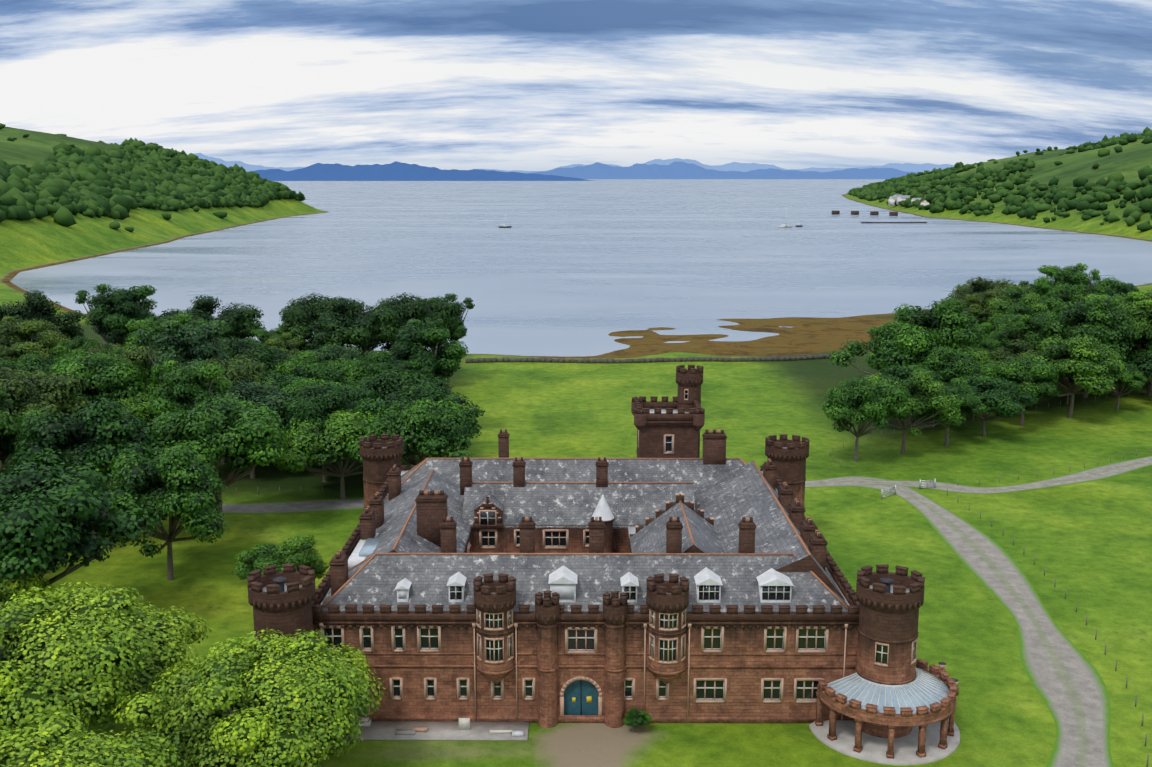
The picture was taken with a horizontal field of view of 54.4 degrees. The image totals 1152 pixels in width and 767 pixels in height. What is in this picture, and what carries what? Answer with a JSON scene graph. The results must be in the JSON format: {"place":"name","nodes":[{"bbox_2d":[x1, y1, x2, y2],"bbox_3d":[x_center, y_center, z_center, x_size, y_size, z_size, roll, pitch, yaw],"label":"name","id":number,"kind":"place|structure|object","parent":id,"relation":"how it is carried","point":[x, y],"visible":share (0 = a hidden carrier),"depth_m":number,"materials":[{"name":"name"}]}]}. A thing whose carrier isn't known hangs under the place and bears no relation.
{"place":"outdoors","nodes":[
{"label":"outdoors","id":0,"kind":"place"},
{"bbox_2d":[105,489,363,513],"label":"road","id":1,"kind":"structure","parent":0,"point":[295,506],"depth_m":153.33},
{"bbox_2d":[253,161,594,180],"bbox_3d":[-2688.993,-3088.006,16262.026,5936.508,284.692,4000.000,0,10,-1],"label":"mountains","id":2,"kind":"structure","parent":0,"point":[396,171],"depth_m":15270.53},
{"bbox_2d":[194,153,953,172],"bbox_3d":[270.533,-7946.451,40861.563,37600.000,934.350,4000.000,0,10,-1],"label":"mountains","id":3,"kind":"structure","parent":0,"point":[747,167],"depth_m":40940.17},
{"bbox_2d":[0,126,1151,766],"bbox_3d":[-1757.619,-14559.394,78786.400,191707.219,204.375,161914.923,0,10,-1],"label":"ground","id":4,"kind":"structure","parent":0,"point":[1088,544],"depth_m":157.20,"materials":[{"name":"plant"}]},
{"bbox_2d":[0,413,6,428],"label":"tree","id":5,"kind":"object","parent":4,"relation":"on","point":[2,424],"visible":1,"depth_m":131.48,"materials":[{"name":"green plant"}]},
{"bbox_2d":[0,386,45,475],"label":"tree","id":6,"kind":"object","parent":4,"relation":"on","point":[8,434],"visible":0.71,"depth_m":144.29,"materials":[{"name":"green plant"}]},
{"bbox_2d":[0,342,49,365],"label":"tree","id":7,"kind":"object","parent":4,"relation":"on","point":[15,352],"visible":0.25,"depth_m":197.29,"materials":[{"name":"green plant"}]},
{"bbox_2d":[0,571,52,610],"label":"tree","id":8,"kind":"object","parent":4,"relation":"on","point":[8,589],"visible":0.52,"depth_m":99.22,"materials":[{"name":"green plant"}]},
{"bbox_2d":[0,359,54,378],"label":"tree","id":9,"kind":"object","parent":4,"relation":"on","point":[16,365],"visible":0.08,"depth_m":183.82,"materials":[{"name":"green plant"}]},
{"bbox_2d":[0,316,58,360],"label":"tree","id":10,"kind":"object","parent":4,"relation":"on","point":[12,332],"visible":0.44,"depth_m":206.22,"materials":[{"name":"green plant"}]},
{"bbox_2d":[0,289,86,340],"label":"tree","id":11,"kind":"object","parent":4,"relation":"on","point":[39,307],"visible":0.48,"depth_m":247.35,"materials":[{"name":"green plant"}]},
{"bbox_2d":[17,319,70,342],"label":"tree","id":12,"kind":"object","parent":4,"relation":"on","point":[48,328],"visible":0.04,"depth_m":240.45,"materials":[{"name":"green plant"}]},
{"bbox_2d":[0,367,88,470],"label":"tree","id":13,"kind":"object","parent":4,"relation":"on","point":[29,391],"visible":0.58,"depth_m":156.11,"materials":[{"name":"green plant"}]},
{"bbox_2d":[18,352,73,371],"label":"tree","id":14,"kind":"object","parent":4,"relation":"on","point":[32,357],"visible":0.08,"depth_m":191.75,"materials":[{"name":"green plant"}]},
{"bbox_2d":[48,342,69,363],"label":"tree","id":15,"kind":"object","parent":4,"relation":"on","point":[58,349],"visible":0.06,"depth_m":218.40,"materials":[{"name":"green plant"}]},
{"bbox_2d":[52,348,102,363],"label":"tree","id":16,"kind":"object","parent":4,"relation":"on","point":[75,351],"depth_m":208.87,"materials":[{"name":"green plant"}]},
{"bbox_2d":[55,336,101,353],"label":"tree","id":17,"kind":"object","parent":4,"relation":"on","point":[83,343],"visible":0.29,"depth_m":234.47,"materials":[{"name":"green plant"}]},
{"bbox_2d":[0,396,157,540],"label":"tree","id":18,"kind":"object","parent":4,"relation":"on","point":[101,435],"visible":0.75,"depth_m":133.17,"materials":[{"name":"green plant"}]},
{"bbox_2d":[0,460,161,585],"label":"tree","id":19,"kind":"object","parent":4,"relation":"on","point":[35,505],"visible":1,"depth_m":101.87,"materials":[{"name":"green plant"}]},
{"bbox_2d":[0,708,185,766],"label":"tree","id":20,"kind":"object","parent":4,"relation":"on","point":[52,743],"visible":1,"depth_m":65.37,"materials":[{"name":"green plant"}]},
{"bbox_2d":[80,342,124,355],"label":"tree","id":21,"kind":"object","parent":4,"relation":"on","point":[102,348],"visible":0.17,"depth_m":219.82,"materials":[{"name":"green plant"}]},
{"bbox_2d":[49,351,159,415],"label":"tree","id":22,"kind":"object","parent":4,"relation":"on","point":[120,378],"visible":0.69,"depth_m":173.70,"materials":[{"name":"green plant"}]},
{"bbox_2d":[0,581,211,741],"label":"tree","id":23,"kind":"object","parent":4,"relation":"on","point":[89,656],"visible":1,"depth_m":80.92,"materials":[{"name":"green plant"}]},
{"bbox_2d":[90,346,130,361],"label":"tree","id":24,"kind":"object","parent":4,"relation":"on","point":[119,351],"visible":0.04,"depth_m":202.37,"materials":[{"name":"green plant"}]},
{"bbox_2d":[75,284,158,347],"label":"tree","id":25,"kind":"object","parent":4,"relation":"on","point":[117,313],"visible":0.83,"depth_m":232.31,"materials":[{"name":"green plant"}]},
{"bbox_2d":[117,331,137,346],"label":"tree","id":26,"kind":"object","parent":4,"relation":"on","point":[130,335],"visible":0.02,"depth_m":228.55,"materials":[{"name":"green plant"}]},
{"bbox_2d":[116,392,157,430],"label":"tree","id":27,"kind":"object","parent":4,"relation":"on","point":[138,405],"visible":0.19,"depth_m":169.90,"materials":[{"name":"green plant"}]},
{"bbox_2d":[101,443,230,580],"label":"tree","id":28,"kind":"object","parent":4,"relation":"on","point":[177,483],"visible":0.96,"depth_m":120.22,"materials":[{"name":"green plant"}]},
{"bbox_2d":[123,312,209,351],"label":"tree","id":29,"kind":"object","parent":4,"relation":"on","point":[153,326],"visible":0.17,"depth_m":195.98,"materials":[{"name":"green plant"}]},
{"bbox_2d":[123,308,214,344],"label":"tree","id":30,"kind":"object","parent":4,"relation":"on","point":[172,313],"visible":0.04,"depth_m":243.78,"materials":[{"name":"green plant"}]},
{"bbox_2d":[133,320,241,384],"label":"tree","id":31,"kind":"object","parent":4,"relation":"on","point":[193,347],"visible":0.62,"depth_m":177.18,"materials":[{"name":"green plant"}]},
{"bbox_2d":[120,345,256,388],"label":"tree","id":32,"kind":"object","parent":4,"relation":"on","point":[140,357],"visible":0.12,"depth_m":184.22,"materials":[{"name":"green plant"}]},
{"bbox_2d":[147,360,233,417],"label":"tree","id":33,"kind":"object","parent":4,"relation":"on","point":[185,389],"visible":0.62,"depth_m":161.03,"materials":[{"name":"green plant"}]},
{"bbox_2d":[144,396,289,526],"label":"tree","id":34,"kind":"object","parent":4,"relation":"on","point":[228,427],"visible":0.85,"depth_m":137.89,"materials":[{"name":"green plant"}]},
{"bbox_2d":[181,294,265,342],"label":"tree","id":35,"kind":"object","parent":4,"relation":"on","point":[241,323],"visible":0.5,"depth_m":235.80,"materials":[{"name":"green plant"}]},
{"bbox_2d":[183,356,273,463],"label":"tree","id":36,"kind":"object","parent":4,"relation":"on","point":[247,370],"visible":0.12,"depth_m":174.87,"materials":[{"name":"green plant"}]},
{"bbox_2d":[111,628,385,766],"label":"tree","id":37,"kind":"object","parent":4,"relation":"on","point":[296,702],"visible":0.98,"depth_m":76.48,"materials":[{"name":"green plant"}]},
{"bbox_2d":[205,380,293,478],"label":"tree","id":38,"kind":"object","parent":4,"relation":"on","point":[256,393],"visible":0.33,"depth_m":163.11,"materials":[{"name":"green plant"}]},
{"bbox_2d":[219,336,280,373],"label":"tree","id":39,"kind":"object","parent":4,"relation":"on","point":[237,347],"visible":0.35,"depth_m":202.48,"materials":[{"name":"green plant"}]},
{"bbox_2d":[244,327,297,348],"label":"tree","id":40,"kind":"object","parent":4,"relation":"on","point":[263,334],"visible":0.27,"depth_m":233.90,"materials":[{"name":"green plant"}]},
{"bbox_2d":[251,369,307,423],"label":"tree","id":41,"kind":"object","parent":4,"relation":"on","point":[279,381],"visible":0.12,"depth_m":179.12,"materials":[{"name":"green plant"}]},
{"bbox_2d":[268,346,290,362],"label":"tree","id":42,"kind":"object","parent":4,"relation":"on","point":[283,355],"visible":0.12,"depth_m":214.89,"materials":[{"name":"green plant"}]},
{"bbox_2d":[232,534,328,579],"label":"tree","id":43,"kind":"object","parent":4,"relation":"on","point":[298,551],"visible":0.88,"depth_m":113.57,"materials":[{"name":"green plant"}]},
{"bbox_2d":[262,332,304,355],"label":"tree","id":44,"kind":"object","parent":4,"relation":"on","point":[289,346],"visible":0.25,"depth_m":222.64,"materials":[{"name":"green plant"}]},
{"bbox_2d":[272,350,349,379],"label":"tree","id":45,"kind":"object","parent":4,"relation":"on","point":[307,357],"visible":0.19,"depth_m":200.80,"materials":[{"name":"green plant"}]},
{"bbox_2d":[284,362,357,386],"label":"tree","id":46,"kind":"object","parent":4,"relation":"on","point":[317,371],"visible":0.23,"depth_m":192.33,"materials":[{"name":"green plant"}]},
{"bbox_2d":[278,292,366,350],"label":"tree","id":47,"kind":"object","parent":4,"relation":"on","point":[296,319],"visible":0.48,"depth_m":235.30,"materials":[{"name":"green plant"}]},
{"bbox_2d":[286,343,362,363],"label":"tree","id":48,"kind":"object","parent":4,"relation":"on","point":[327,352],"visible":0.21,"depth_m":211.14,"materials":[{"name":"green plant"}]},
{"bbox_2d":[282,377,369,433],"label":"tree","id":49,"kind":"object","parent":4,"relation":"on","point":[302,383],"visible":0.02,"depth_m":173.05,"materials":[{"name":"green plant"}]},
{"bbox_2d":[283,381,377,481],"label":"tree","id":50,"kind":"object","parent":4,"relation":"on","point":[319,402],"visible":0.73,"depth_m":161.99,"materials":[{"name":"green plant"}]},
{"bbox_2d":[272,410,405,499],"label":"tree","id":51,"kind":"object","parent":4,"relation":"on","point":[311,443],"visible":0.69,"depth_m":150.87,"materials":[{"name":"green plant"}]},
{"bbox_2d":[301,296,398,358],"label":"tree","id":52,"kind":"object","parent":4,"relation":"on","point":[334,326],"visible":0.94,"depth_m":226.06,"materials":[{"name":"green plant"}]},
{"bbox_2d":[338,350,390,385],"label":"tree","id":53,"kind":"object","parent":4,"relation":"on","point":[356,370],"visible":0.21,"depth_m":198.00,"materials":[{"name":"green plant"}]},
{"bbox_2d":[356,359,434,389],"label":"tree","id":54,"kind":"object","parent":4,"relation":"on","point":[407,366],"visible":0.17,"depth_m":181.94,"materials":[{"name":"green plant"}]},
{"bbox_2d":[343,398,474,469],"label":"tree","id":55,"kind":"object","parent":4,"relation":"on","point":[424,426],"visible":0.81,"depth_m":151.56,"materials":[{"name":"green plant"}]},
{"bbox_2d":[365,319,467,380],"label":"tree","id":56,"kind":"object","parent":4,"relation":"on","point":[415,340],"visible":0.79,"depth_m":190.02,"materials":[{"name":"green plant"}]},
{"bbox_2d":[360,369,472,462],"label":"tree","id":57,"kind":"object","parent":4,"relation":"on","point":[388,385],"visible":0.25,"depth_m":172.95,"materials":[{"name":"green plant"}]},
{"bbox_2d":[371,292,462,352],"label":"tree","id":58,"kind":"object","parent":4,"relation":"on","point":[405,309],"visible":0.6,"depth_m":234.55,"materials":[{"name":"green plant"}]},
{"bbox_2d":[355,382,485,459],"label":"tree","id":59,"kind":"object","parent":4,"relation":"on","point":[428,391],"visible":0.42,"depth_m":163.44,"materials":[{"name":"green plant"}]},
{"bbox_2d":[418,293,474,380],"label":"tree","id":60,"kind":"object","parent":4,"relation":"on","point":[459,332],"visible":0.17,"depth_m":242.81,"materials":[{"name":"green plant"}]},
{"bbox_2d":[0,123,1151,231],"bbox_3d":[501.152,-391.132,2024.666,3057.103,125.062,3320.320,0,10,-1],"label":"hillside woods","id":61,"kind":"object","parent":4,"relation":"on","point":[65,182],"visible":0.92,"depth_m":1101.48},
{"bbox_2d":[623,707,652,731],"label":"bush","id":62,"kind":"object","parent":4,"relation":"on","point":[636,718],"visible":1,"depth_m":90.39,"materials":[{"name":"green plant"}]},
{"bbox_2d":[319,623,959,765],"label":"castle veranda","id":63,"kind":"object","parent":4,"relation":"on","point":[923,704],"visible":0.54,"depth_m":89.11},
{"bbox_2d":[215,354,1149,766],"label":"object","id":64,"kind":"structure","parent":4,"relation":"on","point":[645,360],"depth_m":272.35,"materials":[{"name":"brown stone"}]},
{"bbox_2d":[499,194,928,227],"bbox_3d":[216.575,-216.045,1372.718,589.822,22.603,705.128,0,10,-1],"label":"boats","id":65,"kind":"object","parent":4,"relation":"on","point":[892,199],"visible":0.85,"depth_m":1377.65,"materials":[{"name":"white"}]},
{"bbox_2d":[344,476,1113,766],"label":"track","id":66,"kind":"structure","parent":4,"relation":"on","point":[1065,678],"depth_m":107.81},
{"bbox_2d":[821,377,909,461],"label":"tree","id":67,"kind":"object","parent":4,"relation":"on","point":[880,403],"visible":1,"depth_m":173.44,"materials":[{"name":"green plant"}]},
{"bbox_2d":[829,321,963,374],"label":"tree","id":68,"kind":"object","parent":4,"relation":"on","point":[902,349],"visible":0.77,"depth_m":213.36,"materials":[{"name":"green plant"}]},
{"bbox_2d":[861,364,950,430],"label":"tree","id":69,"kind":"object","parent":4,"relation":"on","point":[893,372],"visible":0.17,"depth_m":196.80,"materials":[{"name":"green plant"}]},
{"bbox_2d":[858,368,965,453],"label":"tree","id":70,"kind":"object","parent":4,"relation":"on","point":[924,391],"visible":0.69,"depth_m":177.93,"materials":[{"name":"green plant"}]},
{"bbox_2d":[886,296,988,359],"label":"tree","id":71,"kind":"object","parent":4,"relation":"on","point":[947,321],"visible":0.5,"depth_m":216.69,"materials":[{"name":"green plant"}]},
{"bbox_2d":[911,345,999,385],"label":"tree","id":72,"kind":"object","parent":4,"relation":"on","point":[947,364],"visible":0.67,"depth_m":200.09,"materials":[{"name":"green plant"}]},
{"bbox_2d":[925,377,986,445],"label":"tree","id":73,"kind":"object","parent":4,"relation":"on","point":[971,400],"visible":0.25,"depth_m":184.54,"materials":[{"name":"green plant"}]},
{"bbox_2d":[944,339,991,364],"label":"tree","id":74,"kind":"object","parent":4,"relation":"on","point":[982,358],"visible":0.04,"depth_m":210.15,"materials":[{"name":"green plant"}]},
{"bbox_2d":[943,276,1018,310],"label":"tree","id":75,"kind":"object","parent":4,"relation":"on","point":[977,286],"visible":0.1,"depth_m":285.65,"materials":[{"name":"green plant"}]},
{"bbox_2d":[957,291,1008,326],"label":"tree","id":76,"kind":"object","parent":4,"relation":"on","point":[975,304],"visible":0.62,"depth_m":267.86,"materials":[{"name":"green plant"}]},
{"bbox_2d":[975,322,994,340],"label":"tree","id":77,"kind":"object","parent":4,"relation":"on","point":[988,327],"visible":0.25,"depth_m":259.41,"materials":[{"name":"green plant"}]},
{"bbox_2d":[975,339,1008,358],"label":"tree","id":78,"kind":"object","parent":4,"relation":"on","point":[987,346],"visible":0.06,"depth_m":228.06,"materials":[{"name":"green plant"}]},
{"bbox_2d":[953,278,1035,295],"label":"tree","id":79,"kind":"object","parent":4,"relation":"on","point":[1000,283],"visible":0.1,"depth_m":291.48,"materials":[{"name":"green plant"}]},
{"bbox_2d":[953,375,1038,436],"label":"tree","id":80,"kind":"object","parent":4,"relation":"on","point":[999,396],"visible":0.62,"depth_m":190.59,"materials":[{"name":"green plant"}]},
{"bbox_2d":[864,456,1151,493],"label":"path","id":81,"kind":"structure","parent":4,"relation":"on","point":[1104,471],"depth_m":165.92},
{"bbox_2d":[988,339,1044,385],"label":"tree","id":82,"kind":"object","parent":4,"relation":"on","point":[1019,350],"visible":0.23,"depth_m":216.41,"materials":[{"name":"green plant"}]},
{"bbox_2d":[976,356,1058,425],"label":"tree","id":83,"kind":"object","parent":4,"relation":"on","point":[1039,376],"visible":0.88,"depth_m":198.31,"materials":[{"name":"green plant"}]},
{"bbox_2d":[984,291,1055,324],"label":"tree","id":84,"kind":"object","parent":4,"relation":"on","point":[1002,306],"visible":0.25,"depth_m":262.14,"materials":[{"name":"green plant"}]},
{"bbox_2d":[984,302,1060,351],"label":"tree","id":85,"kind":"object","parent":4,"relation":"on","point":[1019,309],"visible":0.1,"depth_m":243.49,"materials":[{"name":"green plant"}]},
{"bbox_2d":[990,313,1060,352],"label":"tree","id":86,"kind":"object","parent":4,"relation":"on","point":[1026,328],"visible":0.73,"depth_m":226.40,"materials":[{"name":"green plant"}]},
{"bbox_2d":[1009,280,1044,299],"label":"tree","id":87,"kind":"object","parent":4,"relation":"on","point":[1026,282],"visible":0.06,"depth_m":296.58,"materials":[{"name":"green plant"}]},
{"bbox_2d":[997,287,1064,315],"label":"tree","id":88,"kind":"object","parent":4,"relation":"on","point":[1013,295],"visible":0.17,"depth_m":270.93,"materials":[{"name":"green plant"}]},
{"bbox_2d":[1033,263,1101,297],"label":"tree","id":89,"kind":"object","parent":4,"relation":"on","point":[1071,275],"visible":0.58,"depth_m":290.02,"materials":[{"name":"green plant"}]},
{"bbox_2d":[1056,374,1080,404],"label":"tree","id":90,"kind":"object","parent":4,"relation":"on","point":[1070,379],"visible":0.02,"depth_m":220.41,"materials":[{"name":"green plant"}]},
{"bbox_2d":[1044,282,1096,306],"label":"tree","id":91,"kind":"object","parent":4,"relation":"on","point":[1080,292],"visible":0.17,"depth_m":272.26,"materials":[{"name":"green plant"}]},
{"bbox_2d":[1026,334,1126,417],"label":"tree","id":92,"kind":"object","parent":4,"relation":"on","point":[1088,363],"visible":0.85,"depth_m":203.90,"materials":[{"name":"green plant"}]},
{"bbox_2d":[1042,294,1141,397],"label":"tree","id":93,"kind":"object","parent":4,"relation":"on","point":[1116,331],"visible":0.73,"depth_m":222.10,"materials":[{"name":"green plant"}]},
{"bbox_2d":[1093,276,1120,293],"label":"tree","id":94,"kind":"object","parent":4,"relation":"on","point":[1100,285],"visible":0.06,"depth_m":292.00,"materials":[{"name":"green plant"}]},
{"bbox_2d":[1084,291,1151,388],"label":"tree","id":95,"kind":"object","parent":4,"relation":"on","point":[1135,297],"visible":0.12,"depth_m":234.41,"materials":[{"name":"green plant"}]},
{"bbox_2d":[1103,281,1144,302],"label":"tree","id":96,"kind":"object","parent":4,"relation":"on","point":[1121,287],"visible":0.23,"depth_m":273.33,"materials":[{"name":"green plant"}]},
{"bbox_2d":[1108,358,1147,410],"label":"tree","id":97,"kind":"object","parent":4,"relation":"on","point":[1130,374],"visible":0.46,"depth_m":212.71,"materials":[{"name":"green plant"}]},
{"bbox_2d":[1115,299,1151,395],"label":"tree","id":98,"kind":"object","parent":4,"relation":"on","point":[1140,316],"visible":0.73,"depth_m":228.77,"materials":[{"name":"green plant"}]},
{"bbox_2d":[1122,349,1151,382],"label":"tree","id":99,"kind":"object","parent":4,"relation":"on","point":[1143,358],"visible":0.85,"depth_m":221.42,"materials":[{"name":"green plant"}]},
{"bbox_2d":[1141,290,1151,299],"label":"lawn","id":100,"kind":"structure","parent":4,"relation":"on","point":[1148,294],"depth_m":287.63,"materials":[{"name":"green plant"}]},
{"bbox_2d":[0,0,1151,170],"label":"sky","id":101,"kind":"structure","parent":0,"point":[508,85],"materials":[{"name":"white"}]},
{"bbox_2d":[10,179,1151,356],"bbox_3d":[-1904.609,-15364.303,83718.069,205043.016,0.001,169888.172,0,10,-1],"label":"sea water","id":102,"kind":"structure","parent":0,"point":[571,268],"depth_m":636.08,"materials":[{"name":"liquid"}]},
{"bbox_2d":[312,465,859,722],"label":"castle walls","id":103,"kind":"structure","parent":0,"point":[766,664],"depth_m":91.76,"materials":[{"name":"brick"}]},
{"bbox_2d":[322,458,847,611],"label":"castle roofs","id":104,"kind":"structure","parent":103,"relation":"on","point":[395,561],"depth_m":101.92,"materials":[{"name":"stone"}]},
{"bbox_2d":[329,429,827,595],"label":"chimneys","id":105,"kind":"object","parent":104,"relation":"on","point":[436,525],"visible":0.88,"depth_m":103.88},
{"bbox_2d":[247,365,924,737],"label":"towers","id":106,"kind":"structure","parent":0,"point":[283,599],"depth_m":90.44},
{"bbox_2d":[525,161,923,178],"bbox_3d":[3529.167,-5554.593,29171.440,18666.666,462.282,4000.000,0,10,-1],"label":"mountains","id":107,"kind":"structure","parent":0,"point":[673,170],"depth_m":28290.62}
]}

